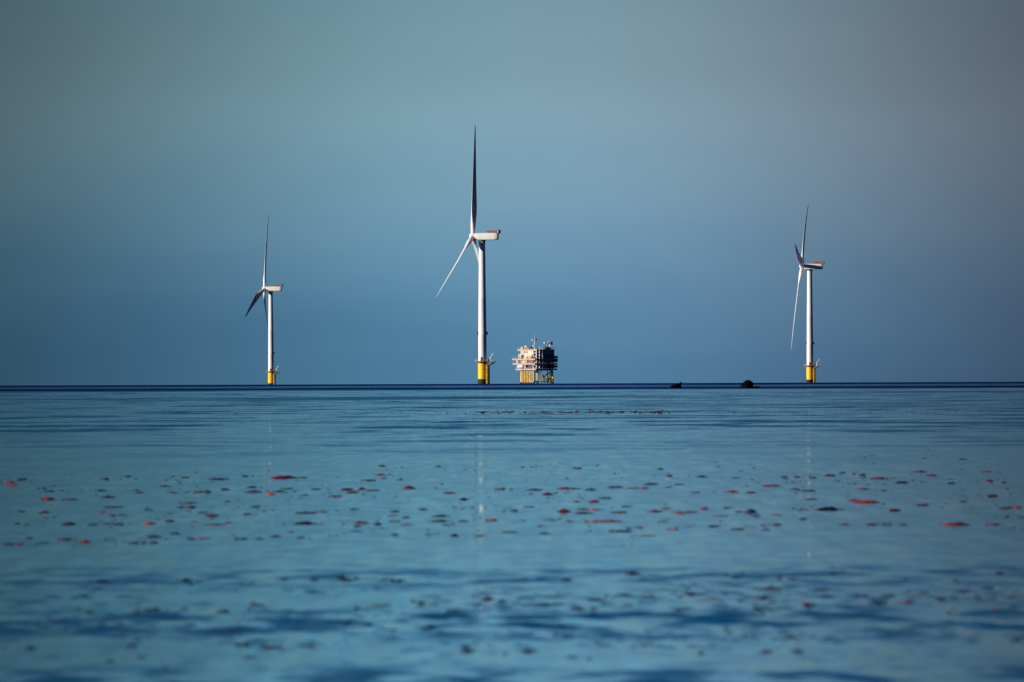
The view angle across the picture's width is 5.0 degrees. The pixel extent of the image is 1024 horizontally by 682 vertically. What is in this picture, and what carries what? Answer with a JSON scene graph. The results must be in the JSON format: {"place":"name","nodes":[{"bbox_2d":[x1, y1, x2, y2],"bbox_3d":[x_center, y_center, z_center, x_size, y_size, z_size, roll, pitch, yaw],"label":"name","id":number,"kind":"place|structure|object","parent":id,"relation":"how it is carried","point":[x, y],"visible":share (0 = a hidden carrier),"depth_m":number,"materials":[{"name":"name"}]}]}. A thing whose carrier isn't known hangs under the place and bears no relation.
{"place":"outdoors","nodes":[
{"label":"outdoors","id":0,"kind":"place"},
{"bbox_2d":[0,382,1023,681],"bbox_3d":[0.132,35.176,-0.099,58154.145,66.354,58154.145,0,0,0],"label":"sea","id":1,"kind":"structure","parent":0,"point":[330,438],"depth_m":148.55,"materials":[{"name":"liquid"}]},
{"bbox_2d":[40,497,55,499],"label":"kelp clump","id":2,"kind":"object","parent":1,"relation":"on","point":[47,498],"visible":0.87,"depth_m":191.12,"materials":[{"name":"red plant"}]},
{"bbox_2d":[61,522,75,524],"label":"kelp clump","id":3,"kind":"object","parent":1,"relation":"on","point":[68,523],"visible":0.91,"depth_m":158.82,"materials":[{"name":"black plant"}]},
{"bbox_2d":[208,478,228,479],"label":"kelp clump","id":4,"kind":"object","parent":1,"relation":"on","point":[217,479],"visible":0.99,"depth_m":227.11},
{"bbox_2d":[245,216,282,384],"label":"wind turbine","id":5,"kind":"object","parent":1,"relation":"in","point":[270,353],"visible":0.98,"depth_m":9417.45,"materials":[{"name":"white metal"}]},
{"bbox_2d":[261,646,281,647],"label":"kelp clump","id":6,"kind":"object","parent":1,"relation":"on","point":[271,646],"visible":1,"depth_m":86.77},
{"bbox_2d":[271,476,296,477],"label":"kelp clump","id":7,"kind":"object","parent":1,"relation":"on","point":[283,477],"visible":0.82,"depth_m":229.60,"materials":[{"name":"red plant"}]},
{"bbox_2d":[295,521,317,523],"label":"kelp clump","id":8,"kind":"object","parent":1,"relation":"on","point":[305,522],"visible":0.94,"depth_m":158.78,"materials":[{"name":"black plant"}]},
{"bbox_2d":[402,485,415,488],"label":"kelp clump","id":9,"kind":"object","parent":1,"relation":"on","point":[409,487],"visible":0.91,"depth_m":207.48,"materials":[{"name":"plant"}]},
{"bbox_2d":[427,520,446,521],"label":"kelp clump","id":10,"kind":"object","parent":1,"relation":"on","point":[437,521],"visible":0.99,"depth_m":160.94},
{"bbox_2d":[436,127,500,383],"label":"wind turbine","id":11,"kind":"object","parent":1,"relation":"in","point":[482,333],"visible":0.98,"depth_m":6235.45,"materials":[{"name":"white metal"}]},
{"bbox_2d":[2,410,1022,662],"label":"kelp fragments","id":12,"kind":"object","parent":1,"relation":"on","point":[522,520],"visible":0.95,"depth_m":158.73,"materials":[{"name":"black plant"}]},
{"bbox_2d":[512,335,557,383],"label":"offshore substation","id":13,"kind":"object","parent":1,"relation":"in","point":[534,359],"visible":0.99,"depth_m":8643.57,"materials":[{"name":"yellow paint"}]},
{"bbox_2d":[557,508,571,511],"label":"kelp clump","id":14,"kind":"object","parent":1,"relation":"on","point":[564,510],"visible":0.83,"depth_m":171.78,"materials":[{"name":"plant"}]},
{"bbox_2d":[583,520,622,521],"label":"kelp clump","id":15,"kind":"object","parent":1,"relation":"on","point":[604,521],"visible":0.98,"depth_m":159.97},
{"bbox_2d":[608,530,632,531],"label":"kelp clump","id":16,"kind":"object","parent":1,"relation":"on","point":[620,531],"visible":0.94,"depth_m":149.78,"materials":[{"name":"plant"}]},
{"bbox_2d":[624,571,640,573],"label":"kelp clump","id":17,"kind":"object","parent":1,"relation":"on","point":[631,572],"visible":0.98,"depth_m":118.04,"materials":[{"name":"black plant"}]},
{"bbox_2d":[669,382,681,387],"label":"rock","id":18,"kind":"object","parent":1,"relation":"in","point":[678,385],"visible":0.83,"depth_m":1862.67,"materials":[{"name":"black stone"}]},
{"bbox_2d":[740,380,760,387],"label":"rock","id":19,"kind":"object","parent":1,"relation":"in","point":[747,384],"visible":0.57,"depth_m":1817.21,"materials":[{"name":"black stone"}]},
{"bbox_2d":[745,509,757,512],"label":"kelp clump","id":20,"kind":"object","parent":1,"relation":"on","point":[750,511],"visible":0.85,"depth_m":169.86,"materials":[{"name":"plant"}]},
{"bbox_2d":[754,596,775,597],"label":"kelp clump","id":21,"kind":"object","parent":1,"relation":"on","point":[764,597],"visible":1,"depth_m":105.34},
{"bbox_2d":[754,588,781,589],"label":"kelp clump","id":22,"kind":"object","parent":1,"relation":"on","point":[768,589],"visible":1,"depth_m":109.18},
{"bbox_2d":[791,207,823,382],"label":"wind turbine","id":23,"kind":"object","parent":1,"relation":"in","point":[810,372],"visible":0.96,"depth_m":7865.43,"materials":[{"name":"white metal"}]},
{"bbox_2d":[814,506,844,509],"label":"kelp clump","id":24,"kind":"object","parent":1,"relation":"on","point":[829,508],"visible":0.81,"depth_m":173.01,"materials":[{"name":"black plant"}]},
{"bbox_2d":[852,500,881,502],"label":"kelp clump","id":25,"kind":"object","parent":1,"relation":"on","point":[866,501],"visible":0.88,"depth_m":182.34,"materials":[{"name":"red plant"}]},
{"bbox_2d":[868,602,887,604],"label":"kelp clump","id":26,"kind":"object","parent":1,"relation":"on","point":[874,603],"visible":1,"depth_m":102.04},
{"bbox_2d":[942,522,968,524],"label":"kelp clump","id":27,"kind":"object","parent":1,"relation":"on","point":[957,523],"visible":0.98,"depth_m":155.05,"materials":[{"name":"red plant"}]},
{"bbox_2d":[954,589,970,591],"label":"kelp clump","id":28,"kind":"object","parent":1,"relation":"on","point":[960,590],"visible":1,"depth_m":108.01,"materials":[{"name":"plant"}]},
{"bbox_2d":[0,0,1023,385],"label":"sky","id":29,"kind":"structure","parent":0,"point":[649,172],"materials":[{"name":"blue"}]}
]}

